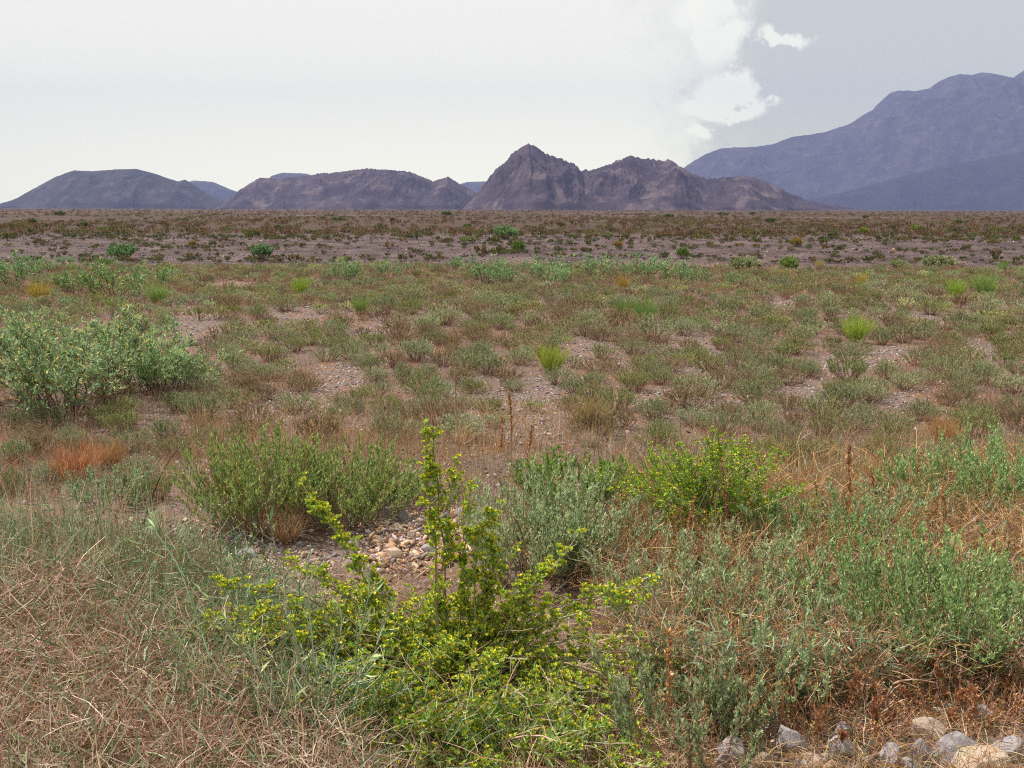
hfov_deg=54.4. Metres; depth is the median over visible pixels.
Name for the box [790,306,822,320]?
sagebrush
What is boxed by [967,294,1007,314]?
sagebrush
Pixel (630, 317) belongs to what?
sagebrush
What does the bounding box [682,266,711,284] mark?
leafy bush
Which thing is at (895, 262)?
bank bush
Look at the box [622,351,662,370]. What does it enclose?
sagebrush
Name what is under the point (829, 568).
wormwood
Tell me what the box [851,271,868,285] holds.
broom bush
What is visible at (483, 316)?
sagebrush
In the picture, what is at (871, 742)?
stone
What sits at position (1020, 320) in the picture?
sagebrush
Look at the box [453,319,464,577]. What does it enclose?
dry stalk
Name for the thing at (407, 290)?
sagebrush
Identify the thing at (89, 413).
sagebrush
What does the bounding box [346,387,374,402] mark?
sagebrush
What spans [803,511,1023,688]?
wormwood
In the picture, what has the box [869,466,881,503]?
seed stalk
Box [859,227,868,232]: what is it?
plain bush
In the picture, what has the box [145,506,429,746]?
thistle
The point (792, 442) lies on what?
sagebrush
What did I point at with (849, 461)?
seed stalk
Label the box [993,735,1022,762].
stone
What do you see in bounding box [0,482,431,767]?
dry grass
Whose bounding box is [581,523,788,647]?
wormwood
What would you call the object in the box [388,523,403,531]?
stone
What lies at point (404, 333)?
sagebrush
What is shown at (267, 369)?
sagebrush
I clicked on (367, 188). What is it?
hill
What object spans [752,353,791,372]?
sagebrush
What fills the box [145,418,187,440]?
sagebrush
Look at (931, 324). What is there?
sagebrush
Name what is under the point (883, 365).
sagebrush
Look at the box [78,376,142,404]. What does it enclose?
sagebrush
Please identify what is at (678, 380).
sagebrush
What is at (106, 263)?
bank bush
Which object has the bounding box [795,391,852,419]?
sagebrush
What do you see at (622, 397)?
sagebrush
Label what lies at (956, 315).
sagebrush
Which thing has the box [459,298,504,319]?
sagebrush
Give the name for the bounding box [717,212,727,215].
plain bush
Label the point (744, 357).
sagebrush
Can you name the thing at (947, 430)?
grass clump
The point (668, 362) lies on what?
sagebrush
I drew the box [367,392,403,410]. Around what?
sagebrush
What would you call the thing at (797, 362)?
sagebrush
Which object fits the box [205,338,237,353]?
sagebrush
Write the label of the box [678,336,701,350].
sagebrush
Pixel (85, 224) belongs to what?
plain bush
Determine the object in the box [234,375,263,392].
sagebrush
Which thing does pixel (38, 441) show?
sagebrush
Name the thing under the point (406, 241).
bank gravel
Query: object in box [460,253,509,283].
leafy bush
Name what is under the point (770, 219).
plain bush
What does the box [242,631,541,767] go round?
flowering plant
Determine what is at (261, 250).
bank bush
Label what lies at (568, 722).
flowering plant
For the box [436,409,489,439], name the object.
sagebrush
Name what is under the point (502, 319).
sagebrush
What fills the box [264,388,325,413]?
sagebrush
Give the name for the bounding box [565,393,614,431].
grass clump
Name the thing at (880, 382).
sagebrush
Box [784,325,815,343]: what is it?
sagebrush
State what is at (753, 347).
sagebrush
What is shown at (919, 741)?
stone
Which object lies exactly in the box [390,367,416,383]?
sagebrush
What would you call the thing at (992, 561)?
wormwood
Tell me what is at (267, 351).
sagebrush
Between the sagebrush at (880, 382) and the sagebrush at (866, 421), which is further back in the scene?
the sagebrush at (880, 382)
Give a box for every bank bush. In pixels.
[99,258,112,264]
[106,241,135,259]
[188,240,196,245]
[249,243,274,259]
[493,223,519,238]
[511,238,525,252]
[614,241,622,246]
[675,246,689,258]
[728,255,762,271]
[779,254,798,270]
[789,237,803,246]
[885,259,908,267]
[920,254,958,267]
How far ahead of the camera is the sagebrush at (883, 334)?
12.86 m
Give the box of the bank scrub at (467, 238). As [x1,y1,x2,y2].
[0,227,1023,265]
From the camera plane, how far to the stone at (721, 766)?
3.04 m
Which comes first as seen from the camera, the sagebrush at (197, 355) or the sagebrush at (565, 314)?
the sagebrush at (197, 355)
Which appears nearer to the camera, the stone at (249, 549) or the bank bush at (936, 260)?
the stone at (249, 549)
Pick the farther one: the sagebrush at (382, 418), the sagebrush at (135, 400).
the sagebrush at (135, 400)
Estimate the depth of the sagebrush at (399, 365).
10.45 m
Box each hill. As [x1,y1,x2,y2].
[0,169,224,208]
[189,173,310,201]
[215,168,476,209]
[460,181,485,192]
[463,143,868,210]
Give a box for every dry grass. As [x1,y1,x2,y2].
[0,259,1023,521]
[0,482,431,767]
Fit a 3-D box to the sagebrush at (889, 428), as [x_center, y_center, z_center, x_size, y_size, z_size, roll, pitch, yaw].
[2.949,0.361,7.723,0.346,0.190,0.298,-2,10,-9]
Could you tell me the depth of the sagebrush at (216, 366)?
10.13 m
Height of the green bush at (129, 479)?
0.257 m
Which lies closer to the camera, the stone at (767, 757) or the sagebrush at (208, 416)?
the stone at (767, 757)
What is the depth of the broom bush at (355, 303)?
15.88 m
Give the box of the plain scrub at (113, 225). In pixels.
[0,208,1023,236]
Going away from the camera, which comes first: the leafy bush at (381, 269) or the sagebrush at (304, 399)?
the sagebrush at (304, 399)
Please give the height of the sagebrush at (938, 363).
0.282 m
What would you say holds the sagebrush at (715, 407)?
on the ground at (320, 536)
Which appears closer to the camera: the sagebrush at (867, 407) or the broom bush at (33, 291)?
the sagebrush at (867, 407)
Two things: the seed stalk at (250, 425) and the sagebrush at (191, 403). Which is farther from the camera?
the sagebrush at (191, 403)
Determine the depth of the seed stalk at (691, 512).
4.58 m
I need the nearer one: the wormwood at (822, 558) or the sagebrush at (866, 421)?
the wormwood at (822, 558)
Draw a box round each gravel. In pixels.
[0,234,1023,269]
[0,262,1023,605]
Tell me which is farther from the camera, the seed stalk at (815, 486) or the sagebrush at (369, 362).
the sagebrush at (369, 362)
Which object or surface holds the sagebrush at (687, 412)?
on the ground at (320, 536)
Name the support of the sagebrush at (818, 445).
on the ground at (320, 536)
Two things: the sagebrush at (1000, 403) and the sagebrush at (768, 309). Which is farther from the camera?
the sagebrush at (768, 309)
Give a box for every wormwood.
[455,450,623,593]
[498,468,666,586]
[549,486,723,583]
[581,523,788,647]
[590,628,764,767]
[630,615,839,741]
[645,516,856,621]
[698,572,911,713]
[735,477,913,571]
[762,532,954,660]
[792,467,956,562]
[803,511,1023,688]
[857,434,1023,523]
[872,521,1023,679]
[890,643,1023,734]
[897,485,1023,585]
[907,416,1023,517]
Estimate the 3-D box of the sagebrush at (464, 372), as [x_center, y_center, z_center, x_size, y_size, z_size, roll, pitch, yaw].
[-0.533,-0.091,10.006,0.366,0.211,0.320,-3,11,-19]
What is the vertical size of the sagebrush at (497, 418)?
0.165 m
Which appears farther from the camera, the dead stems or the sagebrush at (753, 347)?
the sagebrush at (753, 347)
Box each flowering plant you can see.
[147,419,706,756]
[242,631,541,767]
[367,672,671,767]
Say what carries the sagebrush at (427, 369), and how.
on the ground at (320, 536)
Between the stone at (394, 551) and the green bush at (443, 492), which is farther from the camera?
the green bush at (443, 492)
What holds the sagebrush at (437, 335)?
on the ground at (320, 536)
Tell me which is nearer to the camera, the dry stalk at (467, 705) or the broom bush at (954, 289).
the dry stalk at (467, 705)
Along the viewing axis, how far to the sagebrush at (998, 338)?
12.12 m
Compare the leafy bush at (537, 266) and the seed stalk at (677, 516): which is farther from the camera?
the leafy bush at (537, 266)
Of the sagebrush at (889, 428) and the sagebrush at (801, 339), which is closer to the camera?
the sagebrush at (889, 428)
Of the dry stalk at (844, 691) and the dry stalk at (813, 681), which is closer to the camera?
the dry stalk at (813, 681)
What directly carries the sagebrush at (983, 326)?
on the ground at (320, 536)
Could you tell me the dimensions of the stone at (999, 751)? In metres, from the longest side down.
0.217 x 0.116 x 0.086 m
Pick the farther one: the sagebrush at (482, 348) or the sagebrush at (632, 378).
the sagebrush at (482, 348)
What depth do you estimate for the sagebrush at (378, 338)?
12.42 m
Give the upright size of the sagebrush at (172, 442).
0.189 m
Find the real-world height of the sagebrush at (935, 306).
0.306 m
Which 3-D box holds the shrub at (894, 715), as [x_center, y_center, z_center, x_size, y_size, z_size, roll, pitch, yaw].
[1.055,1.039,3.337,0.572,0.217,0.598,0,10,0]
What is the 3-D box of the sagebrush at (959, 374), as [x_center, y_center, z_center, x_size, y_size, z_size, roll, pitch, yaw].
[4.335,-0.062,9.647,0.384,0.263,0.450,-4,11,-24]
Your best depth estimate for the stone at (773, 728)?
3.24 m
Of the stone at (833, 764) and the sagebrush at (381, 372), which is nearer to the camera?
the stone at (833, 764)
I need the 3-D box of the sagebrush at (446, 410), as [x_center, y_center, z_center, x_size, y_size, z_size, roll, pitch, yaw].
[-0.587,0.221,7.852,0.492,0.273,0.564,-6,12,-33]
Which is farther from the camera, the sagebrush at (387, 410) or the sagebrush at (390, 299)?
the sagebrush at (390, 299)
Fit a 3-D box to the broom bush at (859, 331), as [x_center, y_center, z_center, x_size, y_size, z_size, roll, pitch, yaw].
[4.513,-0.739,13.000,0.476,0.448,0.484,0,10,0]
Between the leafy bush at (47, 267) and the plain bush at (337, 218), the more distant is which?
the plain bush at (337, 218)
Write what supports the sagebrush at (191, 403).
on the ground at (320, 536)
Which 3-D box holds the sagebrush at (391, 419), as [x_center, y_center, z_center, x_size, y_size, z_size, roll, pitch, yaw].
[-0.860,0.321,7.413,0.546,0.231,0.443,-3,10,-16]
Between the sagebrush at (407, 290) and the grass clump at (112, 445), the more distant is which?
the sagebrush at (407, 290)
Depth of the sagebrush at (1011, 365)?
10.41 m
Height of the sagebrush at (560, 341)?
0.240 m
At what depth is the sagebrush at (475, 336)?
12.61 m
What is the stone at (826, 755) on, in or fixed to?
on the ground at (320, 536)
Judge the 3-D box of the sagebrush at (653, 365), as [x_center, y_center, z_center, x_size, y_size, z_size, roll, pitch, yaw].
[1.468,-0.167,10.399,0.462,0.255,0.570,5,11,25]
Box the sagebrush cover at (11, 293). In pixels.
[0,260,1023,411]
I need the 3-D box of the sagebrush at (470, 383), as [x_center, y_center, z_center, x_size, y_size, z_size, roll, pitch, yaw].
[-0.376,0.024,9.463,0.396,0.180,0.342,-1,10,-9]
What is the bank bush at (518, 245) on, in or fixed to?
on the ground at (320, 536)
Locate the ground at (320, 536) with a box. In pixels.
[0,208,1023,767]
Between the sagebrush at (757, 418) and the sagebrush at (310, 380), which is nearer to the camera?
the sagebrush at (757, 418)
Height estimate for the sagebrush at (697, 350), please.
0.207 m
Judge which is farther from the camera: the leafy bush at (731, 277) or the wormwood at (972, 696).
the leafy bush at (731, 277)
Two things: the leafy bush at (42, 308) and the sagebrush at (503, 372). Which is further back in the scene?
the sagebrush at (503, 372)
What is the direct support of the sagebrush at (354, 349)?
on the ground at (320, 536)
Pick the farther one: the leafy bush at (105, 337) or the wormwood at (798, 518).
the leafy bush at (105, 337)
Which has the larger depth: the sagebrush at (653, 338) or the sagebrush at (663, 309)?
the sagebrush at (663, 309)
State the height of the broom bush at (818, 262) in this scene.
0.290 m
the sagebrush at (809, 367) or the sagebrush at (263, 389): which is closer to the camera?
the sagebrush at (263, 389)
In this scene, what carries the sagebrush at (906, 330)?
on the ground at (320, 536)
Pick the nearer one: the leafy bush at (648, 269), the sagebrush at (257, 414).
the sagebrush at (257, 414)
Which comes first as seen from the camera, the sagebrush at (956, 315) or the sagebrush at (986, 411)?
the sagebrush at (986, 411)
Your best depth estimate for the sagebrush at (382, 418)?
7.70 m
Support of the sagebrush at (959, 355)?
on the ground at (320, 536)
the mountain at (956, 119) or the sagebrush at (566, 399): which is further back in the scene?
the mountain at (956, 119)
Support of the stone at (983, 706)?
on the ground at (320, 536)
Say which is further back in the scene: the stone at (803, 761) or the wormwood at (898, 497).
the wormwood at (898, 497)
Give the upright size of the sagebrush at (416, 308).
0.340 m
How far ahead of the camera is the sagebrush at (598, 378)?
9.79 m
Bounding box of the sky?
[0,0,1023,202]
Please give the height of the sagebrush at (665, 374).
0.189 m
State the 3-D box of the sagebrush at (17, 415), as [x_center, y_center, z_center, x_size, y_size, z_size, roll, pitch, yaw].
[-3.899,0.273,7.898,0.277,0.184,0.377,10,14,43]
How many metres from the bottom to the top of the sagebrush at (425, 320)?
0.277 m
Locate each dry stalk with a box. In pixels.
[143,443,182,522]
[410,685,490,761]
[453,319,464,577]
[600,694,657,737]
[752,674,823,708]
[770,613,779,631]
[798,681,876,701]
[884,679,934,725]
[902,684,976,698]
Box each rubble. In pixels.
[129,516,1023,767]
[354,506,470,576]
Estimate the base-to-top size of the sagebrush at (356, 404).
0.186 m
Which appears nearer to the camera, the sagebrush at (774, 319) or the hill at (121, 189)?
the sagebrush at (774, 319)
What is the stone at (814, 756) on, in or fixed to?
on the ground at (320, 536)
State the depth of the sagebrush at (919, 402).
8.60 m
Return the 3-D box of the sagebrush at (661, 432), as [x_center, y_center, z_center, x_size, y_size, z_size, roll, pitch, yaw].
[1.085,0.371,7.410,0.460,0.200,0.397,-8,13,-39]
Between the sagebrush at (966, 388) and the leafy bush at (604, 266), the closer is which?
the sagebrush at (966, 388)
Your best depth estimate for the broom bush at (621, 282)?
21.40 m
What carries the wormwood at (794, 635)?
on the ground at (320, 536)
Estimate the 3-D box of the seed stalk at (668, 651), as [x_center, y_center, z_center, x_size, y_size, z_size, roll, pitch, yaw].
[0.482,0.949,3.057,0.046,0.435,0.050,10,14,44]
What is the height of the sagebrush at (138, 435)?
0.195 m
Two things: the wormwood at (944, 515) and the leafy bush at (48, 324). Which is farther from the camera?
the leafy bush at (48, 324)
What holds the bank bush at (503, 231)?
on the ground at (320, 536)
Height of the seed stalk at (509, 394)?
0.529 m
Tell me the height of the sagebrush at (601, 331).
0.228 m
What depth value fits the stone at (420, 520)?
5.19 m
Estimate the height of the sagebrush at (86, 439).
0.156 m
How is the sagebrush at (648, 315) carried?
on the ground at (320, 536)
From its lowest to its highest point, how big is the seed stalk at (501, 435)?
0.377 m
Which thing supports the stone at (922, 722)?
on the ground at (320, 536)
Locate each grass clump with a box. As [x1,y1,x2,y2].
[38,436,109,482]
[81,435,132,468]
[258,505,311,543]
[449,425,477,444]
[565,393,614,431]
[572,427,603,447]
[761,471,812,507]
[844,453,911,493]
[920,413,974,444]
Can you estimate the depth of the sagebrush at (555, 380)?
9.93 m
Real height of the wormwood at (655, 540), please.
0.382 m
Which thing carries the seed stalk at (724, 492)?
on the ground at (320, 536)
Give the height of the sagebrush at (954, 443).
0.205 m
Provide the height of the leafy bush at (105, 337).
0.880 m
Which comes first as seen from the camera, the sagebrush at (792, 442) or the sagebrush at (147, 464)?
the sagebrush at (147, 464)
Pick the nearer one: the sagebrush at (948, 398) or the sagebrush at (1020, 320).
the sagebrush at (948, 398)
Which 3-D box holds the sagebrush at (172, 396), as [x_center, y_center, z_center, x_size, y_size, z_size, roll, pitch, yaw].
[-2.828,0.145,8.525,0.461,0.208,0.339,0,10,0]
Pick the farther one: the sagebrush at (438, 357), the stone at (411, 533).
the sagebrush at (438, 357)
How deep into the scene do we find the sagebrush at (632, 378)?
9.62 m
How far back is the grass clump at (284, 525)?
5.09 m
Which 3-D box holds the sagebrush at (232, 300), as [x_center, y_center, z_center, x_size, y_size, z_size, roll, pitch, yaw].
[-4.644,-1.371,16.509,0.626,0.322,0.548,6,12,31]
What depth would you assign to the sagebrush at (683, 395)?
8.85 m
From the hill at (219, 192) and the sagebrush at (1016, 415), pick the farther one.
the hill at (219, 192)
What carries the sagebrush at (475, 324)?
on the ground at (320, 536)
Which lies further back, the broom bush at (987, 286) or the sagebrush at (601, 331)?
the broom bush at (987, 286)
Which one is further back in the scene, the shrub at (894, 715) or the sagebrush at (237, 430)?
the sagebrush at (237, 430)
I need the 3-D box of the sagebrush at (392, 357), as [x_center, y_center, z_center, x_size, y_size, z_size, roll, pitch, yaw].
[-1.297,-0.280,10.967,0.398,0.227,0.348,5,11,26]
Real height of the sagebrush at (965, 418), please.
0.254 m
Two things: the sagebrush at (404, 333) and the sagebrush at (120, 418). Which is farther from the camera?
the sagebrush at (404, 333)
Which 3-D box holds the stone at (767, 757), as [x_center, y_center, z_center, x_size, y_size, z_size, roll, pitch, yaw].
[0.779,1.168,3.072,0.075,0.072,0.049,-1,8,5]
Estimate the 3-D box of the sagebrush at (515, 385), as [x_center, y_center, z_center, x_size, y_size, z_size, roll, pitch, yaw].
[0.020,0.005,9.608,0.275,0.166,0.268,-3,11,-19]
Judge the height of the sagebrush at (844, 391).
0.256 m
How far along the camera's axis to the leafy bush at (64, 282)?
20.05 m
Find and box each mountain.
[684,71,1023,199]
[806,151,1023,210]
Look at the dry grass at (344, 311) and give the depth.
10.30 m
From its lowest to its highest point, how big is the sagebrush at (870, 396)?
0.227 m
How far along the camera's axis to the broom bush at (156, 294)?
17.44 m
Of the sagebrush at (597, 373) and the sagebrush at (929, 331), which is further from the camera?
the sagebrush at (929, 331)
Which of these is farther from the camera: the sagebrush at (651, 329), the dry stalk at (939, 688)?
the sagebrush at (651, 329)
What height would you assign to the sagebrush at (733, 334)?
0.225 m
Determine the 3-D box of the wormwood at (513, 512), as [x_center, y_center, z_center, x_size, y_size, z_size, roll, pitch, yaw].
[0.124,0.631,4.623,0.780,0.587,0.813,0,10,0]
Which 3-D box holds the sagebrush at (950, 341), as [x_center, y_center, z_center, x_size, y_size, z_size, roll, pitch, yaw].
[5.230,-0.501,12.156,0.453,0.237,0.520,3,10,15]
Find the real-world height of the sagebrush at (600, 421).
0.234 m
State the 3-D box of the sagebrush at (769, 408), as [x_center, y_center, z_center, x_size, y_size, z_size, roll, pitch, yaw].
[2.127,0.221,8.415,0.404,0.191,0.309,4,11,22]
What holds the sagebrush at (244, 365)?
on the ground at (320, 536)
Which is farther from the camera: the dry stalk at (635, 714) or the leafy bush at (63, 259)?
the leafy bush at (63, 259)
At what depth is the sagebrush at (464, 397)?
8.71 m
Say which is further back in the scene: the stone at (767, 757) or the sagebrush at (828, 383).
the sagebrush at (828, 383)
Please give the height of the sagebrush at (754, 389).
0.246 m
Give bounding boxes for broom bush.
[20,278,53,299]
[143,281,169,304]
[287,276,312,293]
[349,294,371,313]
[530,340,570,373]
[607,295,638,319]
[612,275,632,289]
[630,296,662,318]
[813,259,825,266]
[838,314,877,342]
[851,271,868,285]
[942,278,968,298]
[969,271,1000,294]
[996,258,1014,271]
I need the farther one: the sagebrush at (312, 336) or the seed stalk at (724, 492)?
the sagebrush at (312, 336)
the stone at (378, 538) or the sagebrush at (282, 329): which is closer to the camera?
the stone at (378, 538)
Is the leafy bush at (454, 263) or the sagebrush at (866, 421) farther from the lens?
the leafy bush at (454, 263)
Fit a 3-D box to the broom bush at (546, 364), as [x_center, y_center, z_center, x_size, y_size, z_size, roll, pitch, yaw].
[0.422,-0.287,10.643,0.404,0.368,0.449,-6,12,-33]
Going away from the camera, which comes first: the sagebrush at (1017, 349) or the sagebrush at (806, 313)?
the sagebrush at (1017, 349)
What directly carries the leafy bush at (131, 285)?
on the ground at (320, 536)
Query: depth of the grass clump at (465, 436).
7.26 m
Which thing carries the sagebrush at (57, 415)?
on the ground at (320, 536)
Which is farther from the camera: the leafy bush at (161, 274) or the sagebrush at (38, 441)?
the leafy bush at (161, 274)
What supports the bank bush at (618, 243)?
on the ground at (320, 536)
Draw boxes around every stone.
[237,547,256,558]
[289,564,308,578]
[373,535,384,541]
[378,507,391,518]
[384,546,404,558]
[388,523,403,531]
[398,510,408,521]
[407,531,415,536]
[414,517,424,523]
[421,543,433,552]
[688,731,708,750]
[714,759,729,767]
[718,736,744,762]
[753,752,776,767]
[761,718,780,734]
[772,724,808,755]
[795,758,820,767]
[797,751,825,766]
[820,753,831,762]
[823,760,842,767]
[828,735,857,757]
[833,721,853,740]
[864,756,874,766]
[867,737,880,750]
[879,742,902,767]
[898,757,923,767]
[909,738,933,764]
[910,717,946,743]
[933,731,979,763]
[952,745,1011,767]
[971,704,994,725]
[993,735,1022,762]
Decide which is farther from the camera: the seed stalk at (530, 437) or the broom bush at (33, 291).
the broom bush at (33, 291)
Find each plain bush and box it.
[54,211,65,215]
[75,221,88,227]
[332,217,343,220]
[441,211,451,215]
[663,213,674,217]
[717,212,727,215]
[765,217,776,222]
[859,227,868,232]
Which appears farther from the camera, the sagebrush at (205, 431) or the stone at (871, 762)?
the sagebrush at (205, 431)
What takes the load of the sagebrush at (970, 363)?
on the ground at (320, 536)
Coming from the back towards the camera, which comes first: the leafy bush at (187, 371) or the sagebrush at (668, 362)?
the sagebrush at (668, 362)
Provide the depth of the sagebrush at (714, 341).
12.32 m
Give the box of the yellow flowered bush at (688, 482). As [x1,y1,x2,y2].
[594,425,832,560]
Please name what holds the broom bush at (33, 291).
on the ground at (320, 536)
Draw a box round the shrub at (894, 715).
[737,636,918,753]
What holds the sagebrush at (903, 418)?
on the ground at (320, 536)
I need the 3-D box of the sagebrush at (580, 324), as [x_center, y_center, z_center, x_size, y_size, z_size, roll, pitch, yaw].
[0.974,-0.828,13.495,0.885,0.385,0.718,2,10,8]
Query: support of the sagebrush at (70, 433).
on the ground at (320, 536)
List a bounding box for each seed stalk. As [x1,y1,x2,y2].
[248,417,254,442]
[308,419,314,452]
[497,412,504,466]
[506,390,515,465]
[524,422,534,467]
[660,502,683,546]
[660,626,676,752]
[682,496,695,550]
[720,458,730,532]
[811,474,829,538]
[843,444,857,512]
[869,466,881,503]
[912,451,922,493]
[939,483,948,524]
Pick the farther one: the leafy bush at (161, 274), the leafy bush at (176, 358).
the leafy bush at (161, 274)
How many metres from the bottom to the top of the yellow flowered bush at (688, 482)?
0.756 m
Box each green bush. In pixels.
[64,463,155,512]
[156,416,353,538]
[262,432,431,531]
[402,470,465,506]
[493,441,636,517]
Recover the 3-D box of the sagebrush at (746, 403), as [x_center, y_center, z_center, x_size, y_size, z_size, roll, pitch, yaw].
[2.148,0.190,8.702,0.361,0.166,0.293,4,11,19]
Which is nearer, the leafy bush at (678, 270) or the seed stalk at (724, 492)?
the seed stalk at (724, 492)
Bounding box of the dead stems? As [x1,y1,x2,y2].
[0,378,1023,767]
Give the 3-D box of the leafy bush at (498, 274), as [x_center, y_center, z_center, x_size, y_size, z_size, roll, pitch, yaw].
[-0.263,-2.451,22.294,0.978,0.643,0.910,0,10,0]
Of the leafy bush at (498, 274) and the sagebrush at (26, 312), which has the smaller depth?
the sagebrush at (26, 312)
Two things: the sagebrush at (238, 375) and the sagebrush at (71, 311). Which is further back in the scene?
the sagebrush at (71, 311)
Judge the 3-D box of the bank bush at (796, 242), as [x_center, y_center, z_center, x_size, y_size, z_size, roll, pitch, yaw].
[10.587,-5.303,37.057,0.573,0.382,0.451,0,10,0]
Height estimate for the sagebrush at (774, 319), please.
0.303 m
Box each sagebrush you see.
[0,307,35,322]
[0,408,39,428]
[0,436,32,462]
[0,464,33,494]
[1,430,64,456]
[6,421,45,438]
[29,457,68,482]
[37,406,71,427]
[49,423,87,447]
[57,304,90,317]
[66,434,110,453]
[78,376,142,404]
[79,402,119,426]
[94,409,141,433]
[95,396,143,416]
[98,425,158,451]
[115,393,143,409]
[117,452,157,475]
[136,471,172,500]
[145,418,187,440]
[147,430,205,457]
[152,314,183,329]
[153,389,208,411]
[172,385,232,417]
[187,412,223,427]
[189,372,230,395]
[189,422,226,445]
[193,353,210,370]
[194,359,225,382]
[203,383,258,407]
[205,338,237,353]
[211,292,250,309]
[215,418,261,439]
[217,342,247,358]
[218,317,247,333]
[220,351,259,370]
[221,367,262,386]
[222,398,287,429]
[231,358,266,375]
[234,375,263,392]
[242,379,281,401]
[243,303,271,318]
[243,362,290,380]
[253,341,282,361]
[258,321,295,339]
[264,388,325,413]
[265,294,303,311]
[279,371,326,391]
[282,336,308,351]
[289,325,326,345]
[290,408,344,441]
[310,346,342,361]
[317,404,350,421]
[318,319,349,335]
[324,331,363,350]
[326,392,354,407]
[327,338,375,359]
[340,395,374,414]
[342,349,376,365]
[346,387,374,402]
[354,353,386,371]
[360,364,389,381]
[360,378,394,396]
[362,410,430,441]
[363,332,385,346]
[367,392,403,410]
[369,404,404,419]
[371,293,400,309]
[374,315,413,338]
[375,349,409,367]
[375,412,406,430]
[386,327,416,344]
[388,282,433,301]
[389,398,422,416]
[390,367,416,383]
[391,295,426,314]
[391,337,434,361]
[394,361,414,375]
[397,368,448,394]
[407,396,468,426]
[408,391,447,411]
[409,313,441,328]
[410,375,454,398]
[412,321,445,338]
[412,363,443,378]
[423,301,464,324]
[423,326,452,345]
[427,347,463,366]
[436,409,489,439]
[440,333,463,346]
[444,365,476,383]
[446,347,486,370]
[447,391,477,407]
[452,377,491,394]
[458,341,494,363]
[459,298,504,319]
[462,323,491,339]
[463,351,511,375]
[464,328,499,345]
[465,309,502,325]
[465,321,489,334]
[468,394,505,413]
[480,411,508,428]
[486,312,514,329]
[489,365,525,383]
[501,376,528,391]
[503,344,537,365]
[534,345,560,360]
[539,332,563,348]
[540,365,578,384]
[549,303,588,318]
[550,309,577,323]
[550,393,589,410]
[552,309,616,335]
[556,378,586,393]
[564,406,623,437]
[575,371,605,387]
[575,378,607,402]
[576,309,603,323]
[576,354,617,371]
[580,397,617,419]
[582,368,610,382]
[586,325,615,340]
[586,342,622,359]
[594,382,642,410]
[603,305,642,329]
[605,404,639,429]
[606,291,641,307]
[609,365,646,382]
[612,336,654,354]
[616,369,650,391]
[619,328,646,344]
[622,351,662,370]
[626,312,678,339]
[630,421,685,444]
[631,310,654,326]
[631,356,673,378]
[633,396,676,419]
[635,332,672,348]
[643,366,672,384]
[647,416,678,435]
[651,302,686,319]
[653,312,699,330]
[658,357,688,373]
[659,396,681,413]
[660,381,724,409]
[667,369,726,396]
[669,318,703,335]
[670,373,695,387]
[673,403,712,426]
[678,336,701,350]
[683,346,710,359]
[688,349,727,370]
[688,363,749,389]
[690,406,750,434]
[710,335,733,349]
[710,400,741,415]
[713,330,740,345]
[714,399,747,421]
[718,344,761,368]
[723,323,765,342]
[726,379,780,403]
[728,358,777,378]
[729,342,772,358]
[731,434,769,458]
[733,370,787,393]
[736,396,776,413]
[740,407,783,432]
[741,331,779,347]
[741,398,787,419]
[745,301,782,319]
[745,371,786,388]
[751,321,783,336]
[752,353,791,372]
[757,310,785,325]
[761,418,808,440]
[762,312,795,330]
[764,433,807,463]
[767,366,812,384]
[768,391,804,410]
[771,340,799,359]
[775,332,816,354]
[781,409,813,424]
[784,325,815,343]
[786,356,818,371]
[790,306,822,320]
[795,360,823,377]
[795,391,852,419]
[795,433,846,459]
[796,316,827,332]
[808,410,854,435]
[814,380,864,407]
[815,295,845,311]
[820,378,857,398]
[825,355,871,380]
[830,344,868,363]
[831,319,851,334]
[837,405,878,431]
[838,323,851,337]
[850,400,886,419]
[851,380,889,403]
[855,375,896,395]
[856,429,901,456]
[857,288,886,304]
[869,329,894,344]
[869,406,917,430]
[872,418,913,440]
[873,359,902,380]
[880,319,927,342]
[882,282,919,300]
[888,371,924,389]
[898,347,934,365]
[898,396,945,421]
[900,367,938,384]
[908,322,935,339]
[908,398,935,414]
[913,298,950,315]
[917,321,941,335]
[918,351,968,377]
[920,334,960,351]
[931,388,964,405]
[931,437,977,459]
[932,329,965,345]
[936,342,986,362]
[938,366,984,389]
[940,351,972,367]
[942,308,977,327]
[942,378,981,398]
[942,406,1000,438]
[945,397,998,423]
[954,321,984,336]
[964,359,1006,384]
[966,357,998,372]
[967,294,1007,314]
[970,395,1016,418]
[979,318,1008,339]
[986,330,1023,351]
[989,370,1023,394]
[992,339,1023,357]
[993,391,1023,409]
[995,315,1023,329]
[996,402,1023,431]
[1000,357,1023,375]
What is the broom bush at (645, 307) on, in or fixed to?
on the ground at (320, 536)
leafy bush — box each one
[0,247,43,286]
[0,301,152,417]
[0,304,112,408]
[0,305,68,353]
[18,254,59,275]
[47,262,106,295]
[55,255,83,263]
[67,253,147,300]
[75,304,195,388]
[105,319,240,395]
[123,261,174,285]
[154,359,206,391]
[324,257,362,282]
[370,258,405,278]
[442,255,463,269]
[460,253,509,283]
[479,261,521,287]
[521,252,576,280]
[544,266,574,286]
[572,251,621,277]
[612,251,675,280]
[658,256,695,282]
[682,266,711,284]
[724,270,742,283]
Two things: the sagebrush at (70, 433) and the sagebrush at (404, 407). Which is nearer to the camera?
the sagebrush at (70, 433)
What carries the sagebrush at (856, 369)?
on the ground at (320, 536)
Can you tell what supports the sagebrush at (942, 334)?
on the ground at (320, 536)
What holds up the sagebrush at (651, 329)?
on the ground at (320, 536)

